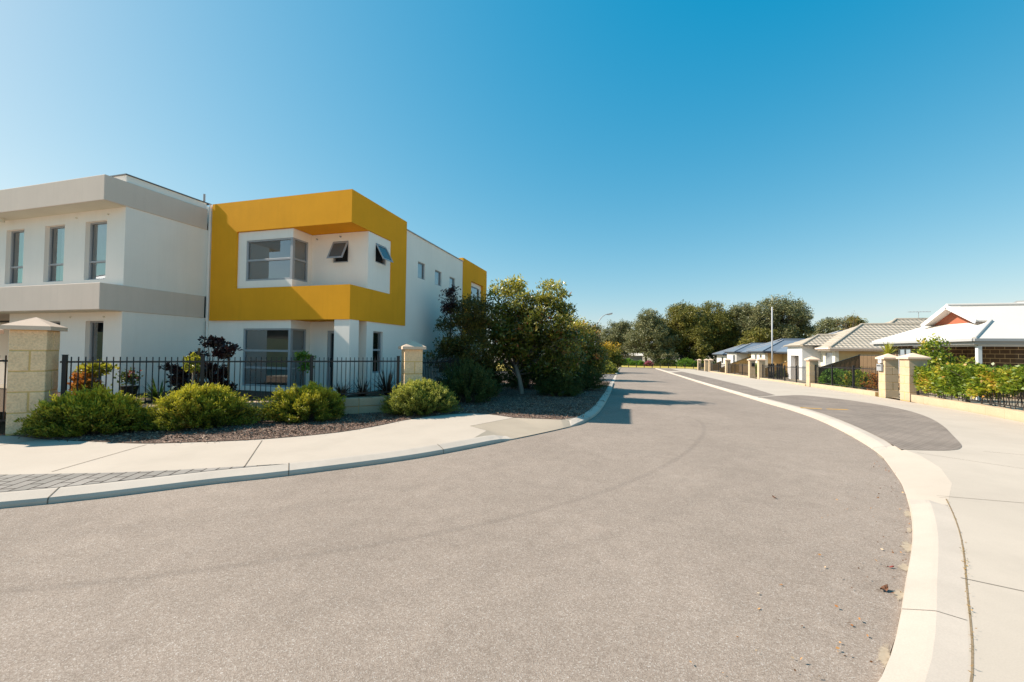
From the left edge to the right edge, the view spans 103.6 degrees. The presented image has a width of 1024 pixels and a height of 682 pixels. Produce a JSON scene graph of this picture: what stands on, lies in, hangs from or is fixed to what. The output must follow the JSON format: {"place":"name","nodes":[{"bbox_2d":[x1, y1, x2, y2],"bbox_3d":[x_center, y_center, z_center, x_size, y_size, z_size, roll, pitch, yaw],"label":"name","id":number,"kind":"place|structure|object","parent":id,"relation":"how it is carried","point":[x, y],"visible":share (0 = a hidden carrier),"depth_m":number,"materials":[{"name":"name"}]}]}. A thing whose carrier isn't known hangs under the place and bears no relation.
{"place":"outdoors","nodes":[
{"label":"outdoors","id":0,"kind":"place"},
{"bbox_2d":[0,368,911,681],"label":"road","id":1,"kind":"structure","parent":0,"point":[642,526],"depth_m":3.28,"materials":[{"name":"asphalt"}]},
{"bbox_2d":[0,367,619,507],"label":"kerb","id":2,"kind":"structure","parent":1,"relation":"on","point":[9,499],"depth_m":5.33,"materials":[{"name":"concrete"}]},
{"bbox_2d":[472,418,572,438],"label":"pram ramp","id":3,"kind":"structure","parent":2,"relation":"on","point":[513,428],"depth_m":8.91,"materials":[{"name":"concrete"}]},
{"bbox_2d":[690,458,910,676],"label":"leaf litter","id":4,"kind":"object","parent":1,"relation":"on","point":[851,587],"visible":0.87,"depth_m":2.94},
{"bbox_2d":[655,368,967,681],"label":"kerb","id":5,"kind":"structure","parent":1,"relation":"on","point":[930,642],"depth_m":2.77,"materials":[{"name":"concrete"}]},
{"bbox_2d":[0,356,948,676],"bbox_3d":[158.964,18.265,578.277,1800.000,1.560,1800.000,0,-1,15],"label":"ground","id":6,"kind":"structure","parent":0,"point":[2,426],"depth_m":8.78,"materials":[{"name":"soil"}]},
{"bbox_2d":[0,381,447,411],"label":"garden bed","id":7,"kind":"object","parent":6,"relation":"on","point":[252,393],"depth_m":10.53,"materials":[{"name":"soil"}]},
{"bbox_2d":[67,366,104,394],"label":"bush","id":8,"kind":"object","parent":7,"relation":"on","point":[81,380],"visible":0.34,"depth_m":8.11,"materials":[{"name":"orange plant"}]},
{"bbox_2d":[72,358,118,379],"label":"shrub","id":9,"kind":"object","parent":7,"relation":"on","point":[96,368],"visible":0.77,"depth_m":8.36,"materials":[{"name":"yellow plant"}]},
{"bbox_2d":[0,173,211,394],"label":"townhouse","id":10,"kind":"structure","parent":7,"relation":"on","point":[103,266],"depth_m":10.85,"materials":[{"name":"paint"}]},
{"bbox_2d":[9,230,23,283],"bbox_3d":[-14.198,-2.413,11.680,0.798,1.558,0.135,0,-1,15],"label":"window","id":11,"kind":"structure","parent":10,"relation":"in","point":[12,267],"depth_m":11.73,"materials":[{"name":"grey glass"}]},
{"bbox_2d":[48,226,64,281],"bbox_3d":[-12.550,-2.404,11.226,0.818,1.558,0.135,0,-1,15],"label":"window","id":12,"kind":"structure","parent":10,"relation":"in","point":[51,264],"depth_m":11.28,"materials":[{"name":"grey glass"}]},
{"bbox_2d":[89,321,103,381],"bbox_3d":[-10.926,0.299,10.696,0.678,1.648,0.115,0,-1,15],"label":"window","id":13,"kind":"structure","parent":10,"relation":"in","point":[98,349],"depth_m":10.78,"materials":[{"name":"grey glass"}]},
{"bbox_2d":[88,221,106,279],"bbox_3d":[-10.959,-2.396,10.789,0.818,1.558,0.135,0,-1,15],"label":"window","id":14,"kind":"structure","parent":10,"relation":"in","point":[99,261],"depth_m":10.87,"materials":[{"name":"clear glass"}]},
{"bbox_2d":[111,366,143,398],"bbox_3d":[-8.597,0.965,9.023,0.494,0.794,0.586,1,-2,-25],"label":"flower pot","id":15,"kind":"object","parent":7,"relation":"on","point":[129,386],"visible":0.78,"depth_m":8.97,"materials":[{"name":"green ceramic"}]},
{"bbox_2d":[133,379,174,402],"bbox_3d":[-8.027,1.107,9.146,1.382,0.714,1.249,0,-2,41],"label":"palm","id":16,"kind":"object","parent":7,"relation":"on","point":[154,393],"visible":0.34,"depth_m":9.14,"materials":[{"name":"green plant"}]},
{"bbox_2d":[181,352,200,385],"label":"topiary","id":17,"kind":"object","parent":7,"relation":"on","point":[192,365],"visible":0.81,"depth_m":9.12,"materials":[{"name":"green plant"}]},
{"bbox_2d":[160,335,242,391],"bbox_3d":[-7.570,0.690,9.861,1.912,1.708,0.838,1,-1,3],"label":"burgundy shrub","id":18,"kind":"object","parent":7,"relation":"on","point":[216,343],"visible":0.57,"depth_m":9.76,"materials":[{"name":"purple plant"}]},
{"bbox_2d":[197,348,229,385],"bbox_3d":[-7.273,0.811,9.810,0.724,1.270,0.052,1,-1,-7],"label":"garden stake","id":19,"kind":"object","parent":7,"relation":"on","point":[198,377],"visible":0.33,"depth_m":9.79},
{"bbox_2d":[293,349,315,386],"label":"topiary","id":20,"kind":"object","parent":7,"relation":"on","point":[301,356],"visible":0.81,"depth_m":10.47,"materials":[{"name":"green plant"}]},
{"bbox_2d":[334,380,354,397],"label":"strap plant","id":21,"kind":"object","parent":7,"relation":"on","point":[339,390],"visible":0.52,"depth_m":10.28,"materials":[{"name":"green plant"}]},
{"bbox_2d":[204,189,486,394],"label":"townhouse","id":22,"kind":"structure","parent":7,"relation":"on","point":[346,275],"depth_m":11.99,"materials":[{"name":"paint"}]},
{"bbox_2d":[242,328,288,386],"bbox_3d":[-7.147,0.480,11.779,1.693,1.688,0.115,0,-1,15],"label":"window","id":23,"kind":"structure","parent":22,"relation":"in","point":[263,342],"depth_m":11.84,"materials":[{"name":"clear glass"}]},
{"bbox_2d":[246,238,290,280],"bbox_3d":[-7.098,-2.379,11.843,1.663,1.208,0.115,0,-1,15],"label":"window","id":24,"kind":"structure","parent":22,"relation":"in","point":[268,259],"depth_m":11.90,"materials":[{"name":"clear glass"}]},
{"bbox_2d":[292,329,305,386],"bbox_3d":[-6.313,0.490,11.793,0.115,1.688,0.563,0,-1,15],"label":"window","id":25,"kind":"structure","parent":22,"relation":"in","point":[299,335],"depth_m":11.89,"materials":[{"name":"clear glass"}]},
{"bbox_2d":[294,238,307,281],"bbox_3d":[-6.279,-2.369,11.862,0.115,1.208,0.563,0,-1,15],"label":"window","id":26,"kind":"structure","parent":22,"relation":"in","point":[301,247],"depth_m":11.98,"materials":[{"name":"clear glass"}]},
{"bbox_2d":[327,331,333,389],"bbox_3d":[-5.135,0.584,11.960,0.800,1.779,0.194,0,-1,15],"label":"front door","id":27,"kind":"structure","parent":22,"relation":"in","point":[330,350],"depth_m":12.04,"materials":[{"name":"grey"}]},
{"bbox_2d":[327,241,348,262],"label":"window","id":28,"kind":"structure","parent":22,"relation":"in","point":[338,251],"depth_m":11.93,"materials":[{"name":"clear glass"}]},
{"bbox_2d":[372,331,380,372],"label":"window","id":29,"kind":"structure","parent":22,"relation":"in","point":[376,368],"depth_m":12.43,"materials":[{"name":"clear glass"}]},
{"bbox_2d":[375,243,393,264],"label":"window","id":30,"kind":"structure","parent":22,"relation":"in","point":[381,251],"depth_m":12.36,"materials":[{"name":"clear glass"}]},
{"bbox_2d":[350,377,376,397],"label":"strap plant","id":31,"kind":"object","parent":7,"relation":"on","point":[360,390],"visible":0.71,"depth_m":10.45,"materials":[{"name":"green plant"}]},
{"bbox_2d":[371,366,401,397],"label":"strap plant","id":32,"kind":"object","parent":7,"relation":"on","point":[384,387],"visible":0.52,"depth_m":10.85,"materials":[{"name":"green plant"}]},
{"bbox_2d":[0,413,512,491],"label":"footpath","id":33,"kind":"structure","parent":6,"relation":"on","point":[23,455],"depth_m":6.41,"materials":[{"name":"concrete"}]},
{"bbox_2d":[0,463,285,491],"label":"brick strip","id":34,"kind":"object","parent":33,"relation":"on","point":[12,482],"visible":1,"depth_m":4.94,"materials":[{"name":"grey brick"}]},
{"bbox_2d":[0,381,609,442],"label":"mulch bed","id":35,"kind":"object","parent":6,"relation":"on","point":[474,410],"visible":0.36,"depth_m":9.08,"materials":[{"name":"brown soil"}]},
{"bbox_2d":[0,317,67,435],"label":"limestone pillar","id":36,"kind":"structure","parent":35,"relation":"on","point":[33,360],"depth_m":7.33,"materials":[{"name":"stone"}]},
{"bbox_2d":[0,355,7,421],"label":"picket fence","id":37,"kind":"object","parent":36,"relation":"attached to","point":[3,419],"visible":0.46,"depth_m":7.38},
{"bbox_2d":[13,382,155,438],"bbox_3d":[-7.801,1.260,7.532,2.017,0.999,1.437,1,-2,-29],"label":"shrub","id":38,"kind":"object","parent":35,"relation":"on","point":[101,410],"visible":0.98,"depth_m":7.21,"materials":[{"name":"green plant"}]},
{"bbox_2d":[122,380,264,431],"bbox_3d":[-6.366,1.287,8.223,2.451,1.035,1.453,1,-2,-29],"label":"shrub","id":39,"kind":"object","parent":35,"relation":"on","point":[193,406],"visible":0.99,"depth_m":7.92,"materials":[{"name":"green plant"}]},
{"bbox_2d":[137,395,390,420],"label":"plinth wall","id":40,"kind":"structure","parent":35,"relation":"on","point":[364,404],"depth_m":10.12,"materials":[{"name":"stone"}]},
{"bbox_2d":[60,355,400,401],"bbox_3d":[-5.805,0.839,9.213,6.432,1.021,0.074,1,-2,-28],"label":"picket fence","id":41,"kind":"object","parent":40,"relation":"on","point":[64,369],"visible":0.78,"depth_m":8.73,"materials":[{"name":"metal"}]},
{"bbox_2d":[253,381,346,423],"bbox_3d":[-4.742,1.356,9.119,1.924,0.967,1.398,1,-2,-29],"label":"shrub","id":42,"kind":"object","parent":35,"relation":"on","point":[312,401],"visible":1,"depth_m":8.89,"materials":[{"name":"green plant"}]},
{"bbox_2d":[398,340,425,385],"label":"limestone pillar","id":43,"kind":"structure","parent":35,"relation":"on","point":[412,360],"depth_m":10.70,"materials":[{"name":"stone"}]},
{"bbox_2d":[377,378,462,415],"bbox_3d":[-2.373,1.392,10.424,2.156,0.962,1.740,1,-2,-29],"label":"shrub","id":44,"kind":"object","parent":35,"relation":"on","point":[418,397],"visible":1,"depth_m":9.95,"materials":[{"name":"green plant"}]},
{"bbox_2d":[438,284,460,339],"bbox_3d":[-2.328,0.016,14.752,0.832,4.214,0.863,0,-1,15],"label":"street tree","id":45,"kind":"object","parent":35,"relation":"on","point":[449,293],"visible":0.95,"depth_m":14.69,"materials":[{"name":"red plant"}]},
{"bbox_2d":[423,291,500,373],"bbox_3d":[-1.796,0.143,14.899,2.889,3.980,2.458,0,-1,15],"label":"street tree","id":46,"kind":"object","parent":35,"relation":"on","point":[463,345],"visible":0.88,"depth_m":14.51,"materials":[{"name":"green plant"}]},
{"bbox_2d":[435,357,499,403],"bbox_3d":[-1.513,1.199,12.698,2.061,1.450,2.007,0,-1,15],"label":"shrub","id":47,"kind":"object","parent":35,"relation":"on","point":[466,379],"visible":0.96,"depth_m":12.47,"materials":[{"name":"green plant"}]},
{"bbox_2d":[488,363,511,387],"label":"shrub","id":48,"kind":"object","parent":35,"relation":"on","point":[498,376],"visible":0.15,"depth_m":17.25,"materials":[{"name":"green plant"}]},
{"bbox_2d":[500,360,546,388],"bbox_3d":[0.782,1.365,18.795,2.507,1.730,2.359,2,-2,-34],"label":"shrub","id":49,"kind":"object","parent":35,"relation":"on","point":[526,378],"visible":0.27,"depth_m":18.34,"materials":[{"name":"green plant"}]},
{"bbox_2d":[469,274,591,393],"bbox_3d":[0.587,-0.245,15.694,5.008,4.951,3.362,0,-1,15],"label":"street tree","id":50,"kind":"object","parent":35,"relation":"on","point":[507,333],"visible":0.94,"depth_m":15.41,"materials":[{"name":"green plant"}]},
{"bbox_2d":[534,368,584,396],"bbox_3d":[1.772,1.561,15.402,1.987,1.196,1.776,0,-1,15],"label":"shrub","id":51,"kind":"object","parent":35,"relation":"on","point":[557,384],"visible":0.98,"depth_m":15.09,"materials":[{"name":"green plant"}]},
{"bbox_2d":[556,313,617,386],"bbox_3d":[3.298,0.563,20.115,3.112,3.951,3.922,2,-2,-32],"label":"street tree","id":52,"kind":"object","parent":35,"relation":"on","point":[595,360],"visible":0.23,"depth_m":19.36,"materials":[{"name":"green plant"}]},
{"bbox_2d":[567,361,610,390],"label":"shrub","id":53,"kind":"object","parent":35,"relation":"on","point":[591,379],"visible":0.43,"depth_m":17.92,"materials":[{"name":"green plant"}]},
{"bbox_3d":[-1.803,1.877,14.502,0.310,0.487,6.902,0,-1,15],"label":"plinth wall","id":54,"kind":"object","parent":35,"relation":"on","visible":0},
{"bbox_2d":[422,357,486,385],"bbox_3d":[-1.765,1.072,14.436,0.074,1.021,6.724,0,-1,15],"label":"picket fence","id":55,"kind":"object","parent":54,"relation":"on","point":[448,361],"visible":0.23,"depth_m":12.43,"materials":[{"name":"metal"}]},
{"bbox_2d":[571,320,605,359],"bbox_3d":[4.970,0.692,30.282,4.270,4.578,3.899,0,-1,15],"label":"street tree","id":56,"kind":"object","parent":6,"relation":"on","point":[596,334],"visible":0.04,"depth_m":29.73,"materials":[{"name":"green plant"}]},
{"bbox_2d":[598,318,632,358],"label":"gum tree","id":57,"kind":"object","parent":6,"relation":"on","point":[615,331],"visible":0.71,"depth_m":106.26,"materials":[{"name":"green plant"}]},
{"bbox_2d":[617,308,672,361],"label":"gum tree","id":58,"kind":"object","parent":6,"relation":"on","point":[644,331],"visible":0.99,"depth_m":98.46,"materials":[{"name":"green plant"}]},
{"bbox_2d":[620,365,696,368],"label":"grass verge","id":59,"kind":"object","parent":6,"relation":"on","point":[661,367],"depth_m":88.08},
{"bbox_2d":[652,357,674,365],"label":"bush","id":60,"kind":"object","parent":59,"relation":"on","point":[659,361],"visible":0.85,"depth_m":95.19,"materials":[{"name":"green plant"}]},
{"bbox_2d":[673,357,696,366],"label":"bush","id":61,"kind":"object","parent":59,"relation":"on","point":[685,362],"visible":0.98,"depth_m":92.38,"materials":[{"name":"green plant"}]},
{"bbox_2d":[650,317,681,360],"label":"gum tree","id":62,"kind":"object","parent":6,"relation":"on","point":[669,325],"visible":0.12,"depth_m":101.38,"materials":[{"name":"green plant"}]},
{"bbox_2d":[653,335,682,362],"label":"gum tree","id":63,"kind":"object","parent":6,"relation":"on","point":[667,350],"visible":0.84,"depth_m":96.34,"materials":[{"name":"green plant"}]},
{"bbox_2d":[665,300,719,360],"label":"gum tree","id":64,"kind":"object","parent":6,"relation":"on","point":[684,316],"visible":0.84,"depth_m":98.13,"materials":[{"name":"green plant"}]},
{"bbox_2d":[689,330,713,359],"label":"gum tree","id":65,"kind":"object","parent":6,"relation":"on","point":[700,347],"visible":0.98,"depth_m":94.08,"materials":[{"name":"green plant"}]},
{"bbox_2d":[688,300,743,360],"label":"gum tree","id":66,"kind":"object","parent":6,"relation":"on","point":[724,333],"visible":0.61,"depth_m":98.73,"materials":[{"name":"green plant"}]},
{"bbox_2d":[672,372,772,396],"bbox_3d":[16.514,3.227,35.733,1.910,0.804,40.238,0,-1,16],"label":"parking bay","id":67,"kind":"object","parent":6,"relation":"on","point":[740,388],"visible":0.9,"depth_m":24.29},
{"bbox_2d":[713,309,744,359],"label":"gum tree","id":68,"kind":"object","parent":6,"relation":"on","point":[732,313],"visible":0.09,"depth_m":100.06,"materials":[{"name":"green plant"}]},
{"bbox_2d":[728,302,761,341],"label":"gum tree","id":69,"kind":"object","parent":6,"relation":"on","point":[739,313],"visible":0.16,"depth_m":98.81,"materials":[{"name":"green plant"}]},
{"bbox_2d":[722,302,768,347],"bbox_3d":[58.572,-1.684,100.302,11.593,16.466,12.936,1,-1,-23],"label":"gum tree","id":70,"kind":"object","parent":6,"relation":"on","point":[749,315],"visible":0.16,"depth_m":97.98,"materials":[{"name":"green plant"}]},
{"bbox_2d":[734,326,779,346],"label":"gum tree","id":71,"kind":"object","parent":6,"relation":"on","point":[755,334],"visible":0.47,"depth_m":91.20,"materials":[{"name":"green plant"}]},
{"bbox_2d":[739,292,813,340],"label":"gum tree","id":72,"kind":"object","parent":6,"relation":"on","point":[782,324],"visible":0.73,"depth_m":93.10,"materials":[{"name":"green plant"}]},
{"bbox_2d":[790,315,815,337],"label":"gum tree","id":73,"kind":"object","parent":6,"relation":"on","point":[805,328],"visible":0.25,"depth_m":95.42,"materials":[{"name":"green plant"}]},
{"bbox_2d":[803,317,845,336],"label":"gum tree","id":74,"kind":"object","parent":6,"relation":"on","point":[829,324],"visible":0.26,"depth_m":99.09,"materials":[{"name":"green plant"}]},
{"bbox_2d":[657,368,1023,681],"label":"footpath","id":75,"kind":"structure","parent":6,"relation":"on","point":[982,467],"depth_m":4.23,"materials":[{"name":"concrete"}]},
{"bbox_2d":[835,315,867,330],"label":"gum tree","id":76,"kind":"object","parent":6,"relation":"on","point":[850,324],"visible":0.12,"depth_m":101.12,"materials":[{"name":"green plant"}]},
{"bbox_2d":[761,395,961,449],"bbox_3d":[10.366,2.137,12.150,3.524,0.170,12.032,0,-1,19],"label":"paved parking bay","id":77,"kind":"object","parent":6,"relation":"on","point":[903,429],"visible":1,"depth_m":10.11,"materials":[{"name":"grey brick"}]},
{"bbox_2d":[0,0,1023,346],"label":"sky","id":78,"kind":"structure","parent":0,"point":[863,158],"materials":[{"name":"blue"}]},
{"bbox_2d":[695,369,1023,409],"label":"yard ground","id":79,"kind":"structure","parent":0,"point":[985,400],"depth_m":16.74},
{"bbox_2d":[712,344,745,366],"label":"house","id":80,"kind":"structure","parent":79,"relation":"on","point":[721,356],"depth_m":70.12,"materials":[{"name":"paint"}]},
{"bbox_2d":[720,356,750,372],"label":"panel fence","id":81,"kind":"object","parent":79,"relation":"on","point":[743,361],"visible":0.29,"depth_m":52.04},
{"bbox_2d":[726,373,747,376],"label":"plinth wall","id":82,"kind":"structure","parent":79,"relation":"on","point":[737,375],"depth_m":41.80,"materials":[{"name":"stone"}]},
{"bbox_2d":[728,363,747,374],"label":"picket fence","id":83,"kind":"object","parent":82,"relation":"on","point":[744,369],"visible":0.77,"depth_m":41.87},
{"bbox_2d":[747,358,756,377],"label":"limestone pillar","id":84,"kind":"structure","parent":79,"relation":"on","point":[751,371],"depth_m":37.05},
{"bbox_2d":[756,358,765,378],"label":"limestone pillar","id":85,"kind":"structure","parent":79,"relation":"on","point":[760,361],"depth_m":34.40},
{"bbox_2d":[723,338,805,362],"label":"house","id":86,"kind":"structure","parent":79,"relation":"on","point":[736,354],"depth_m":58.41,"materials":[{"name":"blue metal"}]},
{"bbox_2d":[771,307,774,377],"bbox_3d":[24.018,0.183,37.173,0.429,6.680,0.440,0,-1,15],"label":"flagpole","id":87,"kind":"object","parent":79,"relation":"on","point":[772,339],"visible":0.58,"depth_m":37.16,"materials":[{"name":"metal"}]},
{"bbox_2d":[768,363,782,378],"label":"double gate","id":88,"kind":"structure","parent":79,"relation":"on","point":[770,372],"depth_m":35.19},
{"bbox_2d":[760,378,805,385],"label":"plinth wall","id":89,"kind":"structure","parent":79,"relation":"on","point":[796,383],"depth_m":28.59,"materials":[{"name":"stone"}]},
{"bbox_2d":[762,364,805,382],"bbox_3d":[19.955,2.351,29.705,0.083,1.337,9.439,0,-1,16],"label":"picket fence","id":90,"kind":"object","parent":89,"relation":"on","point":[796,367],"visible":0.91,"depth_m":28.96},
{"bbox_2d":[746,330,842,367],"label":"house","id":91,"kind":"structure","parent":79,"relation":"on","point":[780,353],"depth_m":45.48,"materials":[{"name":"blue metal"}]},
{"bbox_2d":[804,356,820,386],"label":"limestone pillar","id":92,"kind":"structure","parent":79,"relation":"on","point":[811,362],"depth_m":24.60,"materials":[{"name":"stone"}]},
{"bbox_2d":[816,368,856,388],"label":"bush","id":93,"kind":"object","parent":79,"relation":"on","point":[825,376],"visible":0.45,"depth_m":23.38,"materials":[{"name":"green plant"}]},
{"bbox_2d":[811,383,878,396],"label":"plinth wall","id":94,"kind":"structure","parent":79,"relation":"on","point":[854,390],"depth_m":20.29,"materials":[{"name":"stone"}]},
{"bbox_2d":[815,365,878,390],"bbox_3d":[17.378,1.838,21.161,0.079,1.264,6.904,0,-1,17],"label":"picket fence","id":95,"kind":"object","parent":94,"relation":"on","point":[853,368],"visible":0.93,"depth_m":20.46,"materials":[{"name":"metal"}]},
{"bbox_2d":[819,354,880,387],"bbox_3d":[20.589,1.900,23.829,1.258,2.210,3.836,2,-2,-45],"label":"panel fence","id":96,"kind":"object","parent":79,"relation":"on","point":[865,361],"visible":0.28,"depth_m":24.28,"materials":[{"name":"metal"}]},
{"bbox_2d":[838,366,871,389],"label":"bush","id":97,"kind":"object","parent":79,"relation":"on","point":[851,378],"visible":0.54,"depth_m":21.05,"materials":[{"name":"green plant"}]},
{"bbox_2d":[784,311,930,379],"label":"house","id":98,"kind":"structure","parent":79,"relation":"on","point":[826,349],"depth_m":32.06,"materials":[{"name":"beige tile"}]},
{"bbox_2d":[860,371,899,391],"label":"bush","id":99,"kind":"object","parent":79,"relation":"on","point":[867,386],"visible":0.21,"depth_m":19.50,"materials":[{"name":"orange plant"}]},
{"bbox_2d":[881,342,901,355],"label":"yucca","id":100,"kind":"object","parent":79,"relation":"on","point":[887,349],"visible":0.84,"depth_m":18.91,"materials":[{"name":"green plant"}]},
{"bbox_2d":[912,333,975,397],"bbox_3d":[17.676,1.100,16.383,2.183,2.885,1.577,0,-1,15],"label":"garden tree","id":101,"kind":"object","parent":79,"relation":"on","point":[937,356],"visible":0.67,"depth_m":16.38,"materials":[{"name":"green plant"}]},
{"bbox_2d":[870,300,1023,399],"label":"house","id":102,"kind":"structure","parent":79,"relation":"on","point":[986,333],"depth_m":18.57,"materials":[{"name":"white metal"}]},
{"bbox_2d":[898,349,910,373],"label":"window","id":103,"kind":"structure","parent":102,"relation":"in","point":[900,351],"depth_m":21.79,"materials":[{"name":"clear glass"}]},
{"bbox_2d":[911,395,1023,421],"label":"plinth wall","id":104,"kind":"structure","parent":79,"relation":"on","point":[1005,413],"depth_m":12.30,"materials":[{"name":"stone"}]},
{"bbox_2d":[916,370,1023,407],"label":"picket fence","id":105,"kind":"object","parent":104,"relation":"on","point":[965,399],"visible":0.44,"depth_m":11.89,"materials":[{"name":"metal"}]},
{"bbox_2d":[912,361,1023,410],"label":"hedge","id":106,"kind":"object","parent":79,"relation":"on","point":[1007,380],"visible":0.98,"depth_m":12.49,"materials":[{"name":"green plant"}]},
{"bbox_2d":[875,354,898,398],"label":"limestone pillar","id":107,"kind":"structure","parent":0,"point":[888,383],"depth_m":17.27,"materials":[{"name":"stone"}]},
{"bbox_2d":[874,446,951,504],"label":"crossing ramp","id":108,"kind":"structure","parent":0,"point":[920,477],"depth_m":5.64,"materials":[{"name":"concrete"}]},
{"bbox_2d":[896,353,930,401],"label":"limestone pillar","id":109,"kind":"structure","parent":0,"point":[909,362],"depth_m":15.84,"materials":[{"name":"stone"}]},
{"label":"far verge","id":110,"kind":"structure","parent":0,"visible":0},
{"bbox_2d":[600,341,628,369],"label":"street tree","id":111,"kind":"object","parent":110,"relation":"on","point":[613,353],"visible":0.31,"depth_m":48.25,"materials":[{"name":"green plant"}]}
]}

